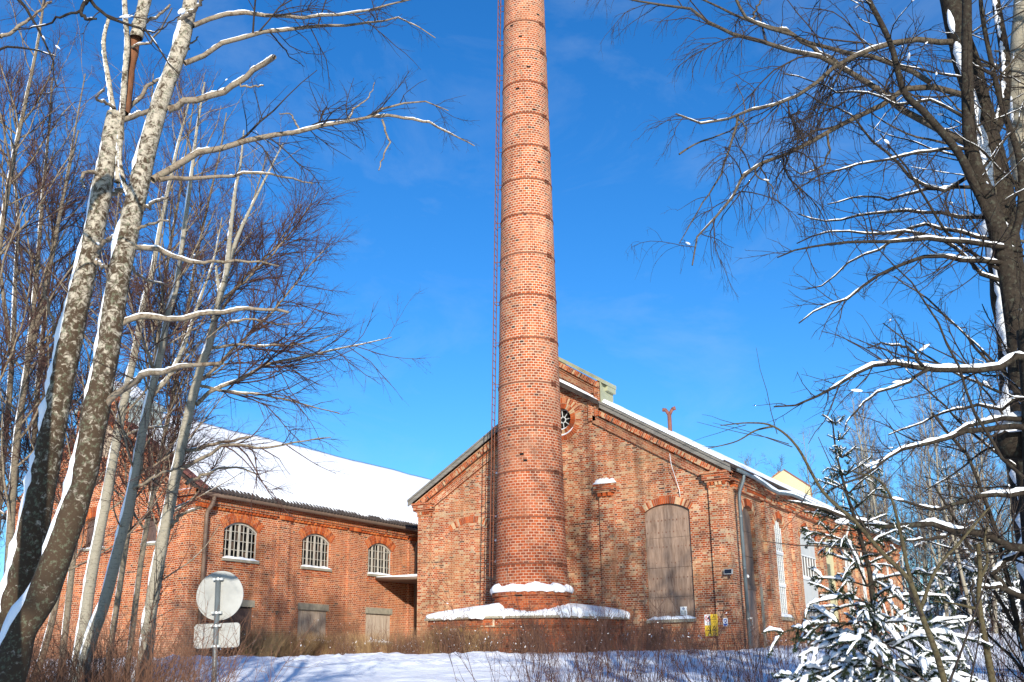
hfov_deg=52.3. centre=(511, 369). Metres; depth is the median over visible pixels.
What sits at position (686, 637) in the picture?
brown shrub
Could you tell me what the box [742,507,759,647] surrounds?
door
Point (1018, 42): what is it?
birch
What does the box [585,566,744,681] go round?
dark shrub
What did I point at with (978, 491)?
forest birch
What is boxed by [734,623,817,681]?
dark shrub
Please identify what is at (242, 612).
iron door
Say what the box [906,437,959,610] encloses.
forest birch
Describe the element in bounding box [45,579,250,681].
thicket shrub
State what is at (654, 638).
brown shrub
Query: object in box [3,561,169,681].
thicket shrub
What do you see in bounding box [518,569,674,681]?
dark shrub
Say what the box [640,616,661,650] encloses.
brown shrub
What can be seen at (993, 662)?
dark shrub
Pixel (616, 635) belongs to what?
brown shrub
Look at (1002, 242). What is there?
bare tree
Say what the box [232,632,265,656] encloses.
brown shrub
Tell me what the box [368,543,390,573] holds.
arched window
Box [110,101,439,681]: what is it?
slim birch
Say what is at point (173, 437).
slim birch
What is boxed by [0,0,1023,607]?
sky
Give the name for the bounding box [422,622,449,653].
brown shrub
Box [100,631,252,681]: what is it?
thicket shrub
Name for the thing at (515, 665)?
dark shrub
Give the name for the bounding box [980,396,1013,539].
forest birch
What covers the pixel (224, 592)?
road sign
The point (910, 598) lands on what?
forest spruce
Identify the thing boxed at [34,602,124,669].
thicket shrub
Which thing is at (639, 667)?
dark shrub
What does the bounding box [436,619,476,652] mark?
brown shrub
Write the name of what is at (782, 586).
arched window
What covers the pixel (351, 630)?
brown shrub
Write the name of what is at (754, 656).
dark shrub
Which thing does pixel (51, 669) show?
thicket shrub
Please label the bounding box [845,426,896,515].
forest birch
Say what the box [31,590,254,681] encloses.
thicket shrub
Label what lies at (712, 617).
warning sign
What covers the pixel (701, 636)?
brown shrub
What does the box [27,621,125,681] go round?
thicket shrub
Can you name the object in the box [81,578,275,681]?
thicket shrub
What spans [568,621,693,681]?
dark shrub
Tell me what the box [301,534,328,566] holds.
arched window
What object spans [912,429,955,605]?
forest birch
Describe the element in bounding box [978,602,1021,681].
dark shrub
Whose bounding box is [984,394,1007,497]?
forest birch
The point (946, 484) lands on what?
forest birch
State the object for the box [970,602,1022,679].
dark shrub
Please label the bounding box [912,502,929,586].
forest birch
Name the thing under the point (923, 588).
forest spruce
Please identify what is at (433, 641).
brown shrub
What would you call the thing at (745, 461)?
forest birch
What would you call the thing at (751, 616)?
brown shrub
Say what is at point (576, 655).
dark shrub
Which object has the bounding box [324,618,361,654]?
brown shrub
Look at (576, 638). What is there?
brown shrub
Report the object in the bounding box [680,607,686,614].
notice
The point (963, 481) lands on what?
forest birch
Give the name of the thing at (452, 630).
brown shrub
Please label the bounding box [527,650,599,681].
dark shrub
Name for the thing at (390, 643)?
brown shrub
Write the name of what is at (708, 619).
prohibition sign
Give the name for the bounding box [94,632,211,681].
thicket shrub
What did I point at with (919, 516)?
forest birch
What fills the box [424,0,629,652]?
factory chimney
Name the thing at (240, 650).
brown shrub
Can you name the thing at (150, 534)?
boarded gable window
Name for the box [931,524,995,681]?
sapling
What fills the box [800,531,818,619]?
panelled window
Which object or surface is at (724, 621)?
mandatory sign
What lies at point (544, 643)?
dark shrub
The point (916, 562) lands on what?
forest birch
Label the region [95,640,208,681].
thicket shrub
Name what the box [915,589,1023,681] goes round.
dark shrub
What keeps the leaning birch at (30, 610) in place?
on the snowy ground at (387, 667)
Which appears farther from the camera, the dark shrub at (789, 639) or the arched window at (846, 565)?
the arched window at (846, 565)
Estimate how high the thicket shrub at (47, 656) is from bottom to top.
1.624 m
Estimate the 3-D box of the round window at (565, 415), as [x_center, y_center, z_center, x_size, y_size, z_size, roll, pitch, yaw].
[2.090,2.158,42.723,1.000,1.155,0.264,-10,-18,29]
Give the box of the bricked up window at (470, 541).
[452,523,488,609]
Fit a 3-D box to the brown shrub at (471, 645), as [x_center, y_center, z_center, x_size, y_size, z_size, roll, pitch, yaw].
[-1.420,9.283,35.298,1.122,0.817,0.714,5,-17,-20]
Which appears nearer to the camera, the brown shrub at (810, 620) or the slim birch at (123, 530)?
the slim birch at (123, 530)
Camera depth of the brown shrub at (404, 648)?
37.53 m
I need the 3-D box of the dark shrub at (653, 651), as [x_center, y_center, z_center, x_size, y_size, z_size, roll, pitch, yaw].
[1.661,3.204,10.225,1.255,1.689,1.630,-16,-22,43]
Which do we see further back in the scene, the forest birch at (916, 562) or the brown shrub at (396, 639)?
the forest birch at (916, 562)
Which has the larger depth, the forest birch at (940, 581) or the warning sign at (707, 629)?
the forest birch at (940, 581)
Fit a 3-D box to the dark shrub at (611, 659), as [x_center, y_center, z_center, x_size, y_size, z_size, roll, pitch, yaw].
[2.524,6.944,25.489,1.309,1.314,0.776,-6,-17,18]
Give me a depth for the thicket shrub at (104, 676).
9.91 m
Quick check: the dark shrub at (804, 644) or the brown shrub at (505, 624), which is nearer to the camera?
the dark shrub at (804, 644)
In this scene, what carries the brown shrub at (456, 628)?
on the snowy ground at (387, 667)
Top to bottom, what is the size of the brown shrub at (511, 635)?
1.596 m
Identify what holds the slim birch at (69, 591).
on the snowy ground at (387, 667)
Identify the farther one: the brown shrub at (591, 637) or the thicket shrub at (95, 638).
the brown shrub at (591, 637)
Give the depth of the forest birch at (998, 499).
57.55 m
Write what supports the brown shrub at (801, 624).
on the snowy ground at (387, 667)
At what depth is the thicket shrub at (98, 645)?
12.93 m
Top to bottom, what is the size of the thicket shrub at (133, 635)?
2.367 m
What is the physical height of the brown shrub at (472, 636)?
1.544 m
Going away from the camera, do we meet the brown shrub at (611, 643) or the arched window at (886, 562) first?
the brown shrub at (611, 643)
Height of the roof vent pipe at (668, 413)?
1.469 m
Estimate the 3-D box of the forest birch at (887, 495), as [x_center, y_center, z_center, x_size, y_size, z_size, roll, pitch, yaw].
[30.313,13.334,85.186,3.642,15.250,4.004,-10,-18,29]
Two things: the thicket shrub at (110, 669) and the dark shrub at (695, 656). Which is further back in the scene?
the dark shrub at (695, 656)
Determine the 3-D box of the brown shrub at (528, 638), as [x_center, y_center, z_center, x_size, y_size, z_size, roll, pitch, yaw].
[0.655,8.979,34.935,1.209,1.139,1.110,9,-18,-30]
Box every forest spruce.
[900,534,926,610]
[904,581,927,624]
[910,575,927,616]
[914,448,994,628]
[919,578,942,625]
[928,579,958,614]
[947,578,976,628]
[953,546,975,614]
[959,541,1014,632]
[972,539,1009,626]
[983,529,1018,630]
[1005,541,1023,630]
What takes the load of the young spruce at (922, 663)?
on the snowy ground at (387, 667)
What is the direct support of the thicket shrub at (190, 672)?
on the snowy ground at (387, 667)
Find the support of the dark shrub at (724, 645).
on the snowy ground at (387, 667)
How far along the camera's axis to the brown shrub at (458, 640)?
35.93 m
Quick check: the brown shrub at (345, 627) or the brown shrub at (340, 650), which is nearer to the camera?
the brown shrub at (340, 650)
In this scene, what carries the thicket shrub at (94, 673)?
on the snowy ground at (387, 667)
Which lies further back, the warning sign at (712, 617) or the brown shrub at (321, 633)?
the brown shrub at (321, 633)
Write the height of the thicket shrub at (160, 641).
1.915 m
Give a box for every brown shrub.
[210,636,257,655]
[218,620,246,656]
[231,610,265,655]
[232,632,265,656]
[268,634,322,655]
[281,622,308,655]
[302,621,357,649]
[306,611,337,654]
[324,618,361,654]
[330,627,362,653]
[330,642,345,654]
[332,616,361,641]
[332,629,356,653]
[333,622,358,641]
[357,617,399,652]
[376,626,405,652]
[386,630,406,650]
[393,636,418,653]
[395,624,431,653]
[396,630,412,653]
[405,624,429,653]
[407,640,424,654]
[420,616,455,652]
[421,625,442,653]
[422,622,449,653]
[427,624,476,653]
[434,599,474,652]
[434,627,470,653]
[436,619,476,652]
[438,635,458,653]
[439,610,478,653]
[446,621,513,652]
[449,622,475,652]
[457,636,482,651]
[463,626,514,650]
[473,626,514,652]
[475,617,513,651]
[494,606,535,651]
[494,611,553,652]
[500,622,532,650]
[502,617,539,651]
[502,635,523,652]
[514,627,543,655]
[519,623,549,652]
[520,627,545,653]
[522,608,559,653]
[527,601,566,652]
[535,606,572,652]
[543,633,566,655]
[557,621,588,652]
[560,606,600,652]
[564,621,591,652]
[576,618,610,652]
[578,612,616,650]
[585,613,628,650]
[595,617,633,649]
[596,604,633,650]
[599,630,616,651]
[601,619,641,651]
[631,620,650,650]
[633,620,676,650]
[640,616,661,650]
[645,615,685,649]
[647,618,669,647]
[654,619,678,652]
[662,618,710,654]
[663,613,721,651]
[673,619,716,653]
[679,633,702,654]
[739,605,777,649]
[764,626,789,647]
[776,634,792,649]
[778,618,804,647]
[784,602,822,648]
[792,603,832,644]
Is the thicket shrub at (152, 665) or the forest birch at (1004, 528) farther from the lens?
the forest birch at (1004, 528)
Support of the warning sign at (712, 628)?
attached to the brick hall
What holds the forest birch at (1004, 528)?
on the snowy ground at (387, 667)
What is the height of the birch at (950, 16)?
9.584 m
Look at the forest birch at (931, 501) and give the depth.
66.08 m
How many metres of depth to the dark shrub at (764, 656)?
25.60 m
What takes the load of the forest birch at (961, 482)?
on the snowy ground at (387, 667)
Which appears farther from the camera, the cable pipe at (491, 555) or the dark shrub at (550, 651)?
the cable pipe at (491, 555)
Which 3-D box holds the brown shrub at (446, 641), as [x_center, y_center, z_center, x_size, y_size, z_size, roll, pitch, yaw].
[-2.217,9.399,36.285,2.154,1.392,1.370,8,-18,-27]
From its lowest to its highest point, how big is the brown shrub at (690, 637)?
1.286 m
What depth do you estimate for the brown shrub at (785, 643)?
35.12 m
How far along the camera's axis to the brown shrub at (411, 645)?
36.90 m
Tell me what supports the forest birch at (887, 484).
on the snowy ground at (387, 667)
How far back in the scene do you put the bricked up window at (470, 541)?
43.32 m
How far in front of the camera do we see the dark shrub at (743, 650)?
10.47 m
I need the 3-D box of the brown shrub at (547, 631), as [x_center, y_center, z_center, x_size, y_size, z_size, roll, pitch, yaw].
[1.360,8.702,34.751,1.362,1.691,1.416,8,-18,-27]
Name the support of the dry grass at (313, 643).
on the snowy ground at (387, 667)
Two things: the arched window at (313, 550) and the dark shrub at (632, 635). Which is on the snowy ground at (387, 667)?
the dark shrub at (632, 635)
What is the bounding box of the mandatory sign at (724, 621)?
[723,618,727,625]
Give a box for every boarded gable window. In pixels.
[86,518,104,548]
[147,519,157,542]
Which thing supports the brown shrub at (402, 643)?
on the snowy ground at (387, 667)
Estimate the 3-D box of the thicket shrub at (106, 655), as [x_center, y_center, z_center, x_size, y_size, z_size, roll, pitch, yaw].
[-5.733,4.104,13.438,2.483,1.587,2.333,8,-18,-28]
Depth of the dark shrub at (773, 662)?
9.56 m
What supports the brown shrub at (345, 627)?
on the snowy ground at (387, 667)
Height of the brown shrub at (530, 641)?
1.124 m
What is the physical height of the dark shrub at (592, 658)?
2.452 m
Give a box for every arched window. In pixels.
[222,523,256,558]
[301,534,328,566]
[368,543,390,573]
[774,521,794,620]
[844,550,857,627]
[860,552,871,629]
[886,562,897,631]
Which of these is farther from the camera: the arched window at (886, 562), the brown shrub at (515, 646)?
the arched window at (886, 562)
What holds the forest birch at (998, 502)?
on the snowy ground at (387, 667)
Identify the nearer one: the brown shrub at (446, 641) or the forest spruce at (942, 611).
the brown shrub at (446, 641)
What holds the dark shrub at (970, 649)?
on the snowy ground at (387, 667)
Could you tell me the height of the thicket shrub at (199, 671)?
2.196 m
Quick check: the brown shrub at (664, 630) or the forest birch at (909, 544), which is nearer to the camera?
the brown shrub at (664, 630)
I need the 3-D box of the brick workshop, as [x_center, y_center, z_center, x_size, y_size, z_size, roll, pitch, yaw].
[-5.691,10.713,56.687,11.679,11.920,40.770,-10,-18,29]
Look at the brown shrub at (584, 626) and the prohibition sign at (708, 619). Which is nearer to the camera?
the brown shrub at (584, 626)
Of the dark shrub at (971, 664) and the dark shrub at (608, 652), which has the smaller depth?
the dark shrub at (971, 664)
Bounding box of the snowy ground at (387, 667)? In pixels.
[31,625,1023,681]
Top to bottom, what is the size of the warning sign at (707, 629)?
0.375 m
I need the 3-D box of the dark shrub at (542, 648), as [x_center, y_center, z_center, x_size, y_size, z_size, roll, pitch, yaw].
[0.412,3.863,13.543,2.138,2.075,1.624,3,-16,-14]
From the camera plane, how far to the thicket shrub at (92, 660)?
11.41 m
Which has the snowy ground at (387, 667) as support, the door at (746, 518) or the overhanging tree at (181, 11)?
the overhanging tree at (181, 11)
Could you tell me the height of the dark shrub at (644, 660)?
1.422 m
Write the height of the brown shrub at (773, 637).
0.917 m
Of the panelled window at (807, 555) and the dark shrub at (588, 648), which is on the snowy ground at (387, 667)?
the dark shrub at (588, 648)
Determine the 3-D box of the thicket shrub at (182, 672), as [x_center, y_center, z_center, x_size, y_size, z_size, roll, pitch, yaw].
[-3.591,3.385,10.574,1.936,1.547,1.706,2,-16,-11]
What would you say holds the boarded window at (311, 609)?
in the brick workshop
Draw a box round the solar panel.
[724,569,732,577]
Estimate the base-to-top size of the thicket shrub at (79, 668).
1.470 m
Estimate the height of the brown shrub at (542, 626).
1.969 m
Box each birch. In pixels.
[0,0,99,466]
[0,0,151,502]
[0,0,186,631]
[0,0,479,681]
[0,13,139,574]
[0,38,64,532]
[0,150,181,668]
[8,13,216,660]
[32,55,223,679]
[57,75,251,669]
[68,53,250,681]
[95,65,271,673]
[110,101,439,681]
[121,116,359,523]
[572,0,1023,612]
[740,453,764,468]
[762,454,784,474]
[788,423,836,503]
[824,450,849,522]
[833,392,910,552]
[839,428,886,532]
[841,418,922,564]
[843,435,868,511]
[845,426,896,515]
[848,381,910,538]
[849,395,896,543]
[853,439,879,519]
[870,456,903,529]
[872,444,901,554]
[889,433,931,589]
[891,488,918,608]
[896,460,933,585]
[898,350,1000,630]
[898,383,961,614]
[898,409,940,585]
[904,423,955,626]
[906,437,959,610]
[907,476,943,623]
[910,468,941,585]
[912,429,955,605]
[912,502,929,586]
[922,431,978,583]
[928,5,1023,168]
[935,441,983,543]
[937,0,1023,249]
[938,378,1006,593]
[939,374,1009,633]
[940,423,981,575]
[940,463,962,588]
[944,427,982,561]
[957,456,988,571]
[961,426,996,581]
[973,445,1015,585]
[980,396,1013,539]
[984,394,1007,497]
[992,498,1015,577]
[997,459,1018,583]
[997,488,1018,575]
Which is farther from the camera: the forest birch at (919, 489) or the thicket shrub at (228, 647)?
the forest birch at (919, 489)
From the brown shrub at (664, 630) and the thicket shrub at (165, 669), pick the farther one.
the brown shrub at (664, 630)
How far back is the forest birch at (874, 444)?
77.99 m
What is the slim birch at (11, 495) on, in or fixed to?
on the snowy ground at (387, 667)
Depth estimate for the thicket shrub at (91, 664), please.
10.37 m
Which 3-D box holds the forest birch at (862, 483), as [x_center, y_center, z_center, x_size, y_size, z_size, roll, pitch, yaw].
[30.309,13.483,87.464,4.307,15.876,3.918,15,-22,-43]
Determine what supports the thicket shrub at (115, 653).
on the snowy ground at (387, 667)
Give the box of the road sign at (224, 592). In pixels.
[194,571,243,681]
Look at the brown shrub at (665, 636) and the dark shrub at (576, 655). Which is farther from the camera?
the brown shrub at (665, 636)
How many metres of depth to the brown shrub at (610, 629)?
35.07 m
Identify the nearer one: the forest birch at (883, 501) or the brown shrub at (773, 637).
the brown shrub at (773, 637)
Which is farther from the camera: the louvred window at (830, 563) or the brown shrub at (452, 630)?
the louvred window at (830, 563)
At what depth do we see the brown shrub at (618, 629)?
34.90 m
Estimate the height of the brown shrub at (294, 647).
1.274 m
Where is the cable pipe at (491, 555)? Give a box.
[491,485,491,600]
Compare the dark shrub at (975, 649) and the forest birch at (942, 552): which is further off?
the forest birch at (942, 552)
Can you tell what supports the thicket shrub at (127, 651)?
on the snowy ground at (387, 667)
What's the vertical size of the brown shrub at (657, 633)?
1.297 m
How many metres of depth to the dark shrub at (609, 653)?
12.43 m
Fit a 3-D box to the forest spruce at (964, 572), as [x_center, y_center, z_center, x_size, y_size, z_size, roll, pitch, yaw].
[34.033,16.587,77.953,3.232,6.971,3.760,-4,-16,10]
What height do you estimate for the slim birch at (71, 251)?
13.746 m
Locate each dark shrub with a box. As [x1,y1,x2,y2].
[418,601,602,681]
[427,543,618,681]
[457,654,574,681]
[462,591,623,681]
[481,595,622,681]
[509,576,672,681]
[513,648,571,680]
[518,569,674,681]
[520,588,676,681]
[521,629,632,681]
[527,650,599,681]
[534,620,638,681]
[536,638,635,681]
[554,606,720,681]
[554,620,604,669]
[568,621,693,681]
[576,635,697,681]
[578,610,664,681]
[579,607,730,681]
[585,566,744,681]
[595,622,622,666]
[595,630,635,674]
[606,623,688,681]
[608,611,651,656]
[620,649,651,681]
[622,591,738,681]
[627,629,750,681]
[639,587,798,681]
[643,580,842,681]
[668,586,866,681]
[673,597,819,681]
[679,608,775,681]
[679,637,725,671]
[693,648,750,681]
[697,635,785,681]
[707,594,819,681]
[714,618,819,681]
[720,631,752,669]
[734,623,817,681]
[750,634,778,672]
[763,604,821,663]
[785,609,851,681]
[848,559,1022,681]
[851,631,1006,681]
[867,557,1017,671]
[889,595,1008,679]
[905,619,1023,681]
[908,610,996,679]
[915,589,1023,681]
[938,625,1007,676]
[951,618,1005,666]
[960,616,1013,680]
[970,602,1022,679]
[972,559,1023,680]
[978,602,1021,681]
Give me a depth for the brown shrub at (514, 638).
35.00 m
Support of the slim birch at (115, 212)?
on the snowy ground at (387, 667)
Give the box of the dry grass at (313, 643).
[235,622,508,657]
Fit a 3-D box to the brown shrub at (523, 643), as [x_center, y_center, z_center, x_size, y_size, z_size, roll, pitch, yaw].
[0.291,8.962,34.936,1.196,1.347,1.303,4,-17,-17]
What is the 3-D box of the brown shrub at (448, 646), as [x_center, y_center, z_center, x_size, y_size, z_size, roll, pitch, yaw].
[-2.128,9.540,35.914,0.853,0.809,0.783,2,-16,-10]
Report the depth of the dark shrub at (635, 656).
10.00 m
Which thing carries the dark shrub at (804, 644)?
on the snowy ground at (387, 667)
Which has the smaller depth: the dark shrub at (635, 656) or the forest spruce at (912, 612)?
the dark shrub at (635, 656)
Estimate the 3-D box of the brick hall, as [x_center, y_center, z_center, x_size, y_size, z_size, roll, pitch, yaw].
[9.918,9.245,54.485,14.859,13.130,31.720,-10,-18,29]
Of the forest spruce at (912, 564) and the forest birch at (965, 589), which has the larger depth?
the forest spruce at (912, 564)
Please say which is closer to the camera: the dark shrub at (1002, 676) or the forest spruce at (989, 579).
the dark shrub at (1002, 676)
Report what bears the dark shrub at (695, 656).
on the snowy ground at (387, 667)
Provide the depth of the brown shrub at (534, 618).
34.68 m
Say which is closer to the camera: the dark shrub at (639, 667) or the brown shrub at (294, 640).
the dark shrub at (639, 667)
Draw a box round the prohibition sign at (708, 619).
[704,614,710,624]
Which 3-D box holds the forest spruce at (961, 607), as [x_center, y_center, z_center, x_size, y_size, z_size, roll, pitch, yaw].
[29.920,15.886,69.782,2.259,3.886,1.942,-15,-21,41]
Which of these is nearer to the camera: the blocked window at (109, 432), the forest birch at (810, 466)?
the blocked window at (109, 432)
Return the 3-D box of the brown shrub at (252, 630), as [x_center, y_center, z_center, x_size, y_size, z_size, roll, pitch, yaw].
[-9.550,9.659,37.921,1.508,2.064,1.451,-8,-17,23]
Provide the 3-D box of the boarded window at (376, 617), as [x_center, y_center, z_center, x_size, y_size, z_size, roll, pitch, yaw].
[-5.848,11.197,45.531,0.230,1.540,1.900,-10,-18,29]
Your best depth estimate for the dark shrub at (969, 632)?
12.96 m
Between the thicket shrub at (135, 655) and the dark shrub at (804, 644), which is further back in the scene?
the dark shrub at (804, 644)
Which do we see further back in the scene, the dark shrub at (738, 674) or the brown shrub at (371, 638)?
the brown shrub at (371, 638)
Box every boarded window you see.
[297,603,328,642]
[365,607,392,644]
[645,504,694,617]
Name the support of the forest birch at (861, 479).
on the snowy ground at (387, 667)
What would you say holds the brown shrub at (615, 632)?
on the snowy ground at (387, 667)
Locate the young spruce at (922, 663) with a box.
[761,414,994,681]
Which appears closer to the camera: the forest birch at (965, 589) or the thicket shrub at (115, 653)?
the thicket shrub at (115, 653)
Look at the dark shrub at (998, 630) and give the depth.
11.08 m
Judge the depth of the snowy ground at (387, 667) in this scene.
28.87 m
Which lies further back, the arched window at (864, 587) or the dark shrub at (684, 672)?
the arched window at (864, 587)
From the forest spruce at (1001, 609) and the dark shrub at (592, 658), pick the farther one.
the forest spruce at (1001, 609)
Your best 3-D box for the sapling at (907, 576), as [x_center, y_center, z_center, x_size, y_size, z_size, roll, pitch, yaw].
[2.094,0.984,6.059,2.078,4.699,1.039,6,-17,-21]
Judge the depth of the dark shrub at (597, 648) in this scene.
11.71 m
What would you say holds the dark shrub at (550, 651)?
on the snowy ground at (387, 667)
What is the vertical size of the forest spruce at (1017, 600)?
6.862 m
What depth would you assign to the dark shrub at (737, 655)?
26.68 m
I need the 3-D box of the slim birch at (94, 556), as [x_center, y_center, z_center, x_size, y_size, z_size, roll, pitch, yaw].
[-4.985,0.037,13.794,2.145,9.853,2.094,-10,-18,29]
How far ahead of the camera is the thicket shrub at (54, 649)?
14.50 m
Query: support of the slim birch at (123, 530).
on the snowy ground at (387, 667)
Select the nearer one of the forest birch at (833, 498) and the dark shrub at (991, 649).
the dark shrub at (991, 649)
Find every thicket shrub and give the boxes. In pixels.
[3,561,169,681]
[26,595,227,681]
[26,644,102,681]
[27,613,178,681]
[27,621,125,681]
[27,623,159,681]
[27,644,139,681]
[28,630,72,680]
[28,634,85,681]
[30,573,212,681]
[30,605,131,679]
[30,652,143,681]
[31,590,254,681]
[31,611,158,681]
[31,618,170,681]
[32,576,296,681]
[32,632,181,668]
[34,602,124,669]
[34,655,182,679]
[37,629,111,673]
[38,605,276,681]
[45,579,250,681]
[48,623,190,674]
[49,614,171,674]
[52,632,248,681]
[53,658,162,681]
[54,632,236,681]
[56,647,168,681]
[58,619,273,681]
[59,600,271,681]
[62,573,321,681]
[62,621,199,681]
[68,627,152,677]
[71,633,203,681]
[78,652,158,681]
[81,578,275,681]
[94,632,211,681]
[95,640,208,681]
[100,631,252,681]
[106,651,198,681]
[117,648,236,681]
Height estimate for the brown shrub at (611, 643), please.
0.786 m
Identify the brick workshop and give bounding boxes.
[1,381,431,658]
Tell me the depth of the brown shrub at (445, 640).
36.49 m
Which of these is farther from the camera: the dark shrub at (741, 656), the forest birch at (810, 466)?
the forest birch at (810, 466)
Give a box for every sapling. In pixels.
[692,216,1023,681]
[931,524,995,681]
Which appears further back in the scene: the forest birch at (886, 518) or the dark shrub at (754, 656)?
the forest birch at (886, 518)
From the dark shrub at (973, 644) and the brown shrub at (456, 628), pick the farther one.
the brown shrub at (456, 628)
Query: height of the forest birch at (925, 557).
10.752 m
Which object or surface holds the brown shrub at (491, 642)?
on the snowy ground at (387, 667)
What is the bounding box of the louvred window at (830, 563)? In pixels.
[825,538,838,621]
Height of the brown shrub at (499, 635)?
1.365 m
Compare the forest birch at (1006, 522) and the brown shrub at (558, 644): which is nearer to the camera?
the brown shrub at (558, 644)
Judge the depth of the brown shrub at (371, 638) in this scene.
38.62 m
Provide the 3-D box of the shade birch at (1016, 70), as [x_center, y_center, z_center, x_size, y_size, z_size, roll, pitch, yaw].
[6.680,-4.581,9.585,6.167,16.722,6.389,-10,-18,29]
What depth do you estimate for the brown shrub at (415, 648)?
36.52 m
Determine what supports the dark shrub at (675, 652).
on the snowy ground at (387, 667)
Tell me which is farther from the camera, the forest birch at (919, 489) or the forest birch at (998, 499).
the forest birch at (919, 489)
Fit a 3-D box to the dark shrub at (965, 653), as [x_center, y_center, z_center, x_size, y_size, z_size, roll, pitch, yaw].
[4.813,3.463,11.483,1.499,1.604,1.138,10,-19,-33]
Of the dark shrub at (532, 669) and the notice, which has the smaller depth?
the dark shrub at (532, 669)
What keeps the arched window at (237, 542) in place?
in the brick workshop
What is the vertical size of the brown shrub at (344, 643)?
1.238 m
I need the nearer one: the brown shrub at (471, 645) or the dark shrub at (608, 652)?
the dark shrub at (608, 652)
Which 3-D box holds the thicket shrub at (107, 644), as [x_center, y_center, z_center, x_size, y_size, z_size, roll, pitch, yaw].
[-6.178,4.474,15.360,2.136,1.758,1.882,0,-16,-3]
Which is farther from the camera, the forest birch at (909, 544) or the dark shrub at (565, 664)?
the forest birch at (909, 544)
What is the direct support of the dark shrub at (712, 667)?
on the snowy ground at (387, 667)
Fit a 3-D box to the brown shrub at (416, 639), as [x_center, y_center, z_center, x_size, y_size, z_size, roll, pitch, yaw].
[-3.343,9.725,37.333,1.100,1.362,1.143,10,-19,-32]
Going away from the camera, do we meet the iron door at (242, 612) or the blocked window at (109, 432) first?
the iron door at (242, 612)
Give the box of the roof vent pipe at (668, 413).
[662,406,675,430]
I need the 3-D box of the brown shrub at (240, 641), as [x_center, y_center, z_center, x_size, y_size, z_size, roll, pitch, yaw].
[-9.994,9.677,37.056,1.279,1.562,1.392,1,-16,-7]
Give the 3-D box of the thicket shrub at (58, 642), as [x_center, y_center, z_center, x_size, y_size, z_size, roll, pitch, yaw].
[-5.835,3.620,12.519,2.561,2.177,2.256,6,-17,-22]
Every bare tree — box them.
[734,0,1023,681]
[752,301,1023,681]
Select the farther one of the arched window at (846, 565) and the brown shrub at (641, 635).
the arched window at (846, 565)
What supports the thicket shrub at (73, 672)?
on the snowy ground at (387, 667)
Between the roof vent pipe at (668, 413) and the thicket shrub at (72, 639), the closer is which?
the thicket shrub at (72, 639)
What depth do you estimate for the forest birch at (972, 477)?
76.25 m
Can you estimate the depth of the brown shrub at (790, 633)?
35.84 m
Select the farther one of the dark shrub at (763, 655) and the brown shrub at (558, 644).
the brown shrub at (558, 644)
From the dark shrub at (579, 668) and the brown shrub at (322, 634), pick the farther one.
the brown shrub at (322, 634)
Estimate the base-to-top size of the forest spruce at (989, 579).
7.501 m
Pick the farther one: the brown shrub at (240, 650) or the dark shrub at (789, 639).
the brown shrub at (240, 650)
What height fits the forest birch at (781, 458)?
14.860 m
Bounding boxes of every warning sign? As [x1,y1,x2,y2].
[705,625,710,635]
[710,614,717,624]
[711,625,718,635]
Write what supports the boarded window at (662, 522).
in the brick hall
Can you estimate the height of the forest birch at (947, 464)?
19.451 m
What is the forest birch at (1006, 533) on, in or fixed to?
on the snowy ground at (387, 667)
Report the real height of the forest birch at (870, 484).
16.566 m
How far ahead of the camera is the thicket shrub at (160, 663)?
10.68 m
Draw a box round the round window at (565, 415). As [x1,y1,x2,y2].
[561,409,572,435]
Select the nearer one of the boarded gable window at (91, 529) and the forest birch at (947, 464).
the boarded gable window at (91, 529)
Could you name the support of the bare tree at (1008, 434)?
on the snowy ground at (387, 667)
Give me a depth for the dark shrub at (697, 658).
12.08 m
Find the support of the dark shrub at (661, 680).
on the snowy ground at (387, 667)
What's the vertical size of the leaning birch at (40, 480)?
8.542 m
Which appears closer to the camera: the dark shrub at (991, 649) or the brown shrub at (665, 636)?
the dark shrub at (991, 649)
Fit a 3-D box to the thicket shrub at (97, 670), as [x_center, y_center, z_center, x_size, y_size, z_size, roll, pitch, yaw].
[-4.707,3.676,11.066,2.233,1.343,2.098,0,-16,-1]
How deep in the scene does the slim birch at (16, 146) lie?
15.74 m
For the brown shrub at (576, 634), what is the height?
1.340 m
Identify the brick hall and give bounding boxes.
[407,357,909,650]
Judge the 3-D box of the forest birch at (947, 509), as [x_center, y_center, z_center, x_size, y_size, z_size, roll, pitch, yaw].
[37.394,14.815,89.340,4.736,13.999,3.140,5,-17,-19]
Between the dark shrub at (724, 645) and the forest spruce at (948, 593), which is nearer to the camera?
the dark shrub at (724, 645)
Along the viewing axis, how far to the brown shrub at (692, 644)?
32.47 m
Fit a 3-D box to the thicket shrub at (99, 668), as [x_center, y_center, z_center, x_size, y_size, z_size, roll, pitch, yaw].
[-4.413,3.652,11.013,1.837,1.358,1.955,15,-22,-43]
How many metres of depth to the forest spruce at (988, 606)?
58.41 m
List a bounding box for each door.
[211,600,254,655]
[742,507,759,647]
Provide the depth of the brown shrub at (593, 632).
34.80 m
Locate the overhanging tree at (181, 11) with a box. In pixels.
[0,0,190,95]
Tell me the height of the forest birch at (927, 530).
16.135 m
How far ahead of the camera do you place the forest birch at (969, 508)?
82.06 m
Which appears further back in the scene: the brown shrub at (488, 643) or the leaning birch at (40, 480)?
the brown shrub at (488, 643)
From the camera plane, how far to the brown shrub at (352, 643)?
39.20 m
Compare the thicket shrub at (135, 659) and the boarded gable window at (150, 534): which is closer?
the thicket shrub at (135, 659)
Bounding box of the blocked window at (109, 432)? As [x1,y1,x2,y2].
[102,425,112,457]
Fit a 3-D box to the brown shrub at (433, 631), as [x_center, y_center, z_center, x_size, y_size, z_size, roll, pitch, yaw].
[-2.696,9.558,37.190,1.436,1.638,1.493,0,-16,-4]
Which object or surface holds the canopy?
attached to the brick hall
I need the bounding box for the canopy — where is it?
[375,574,416,583]

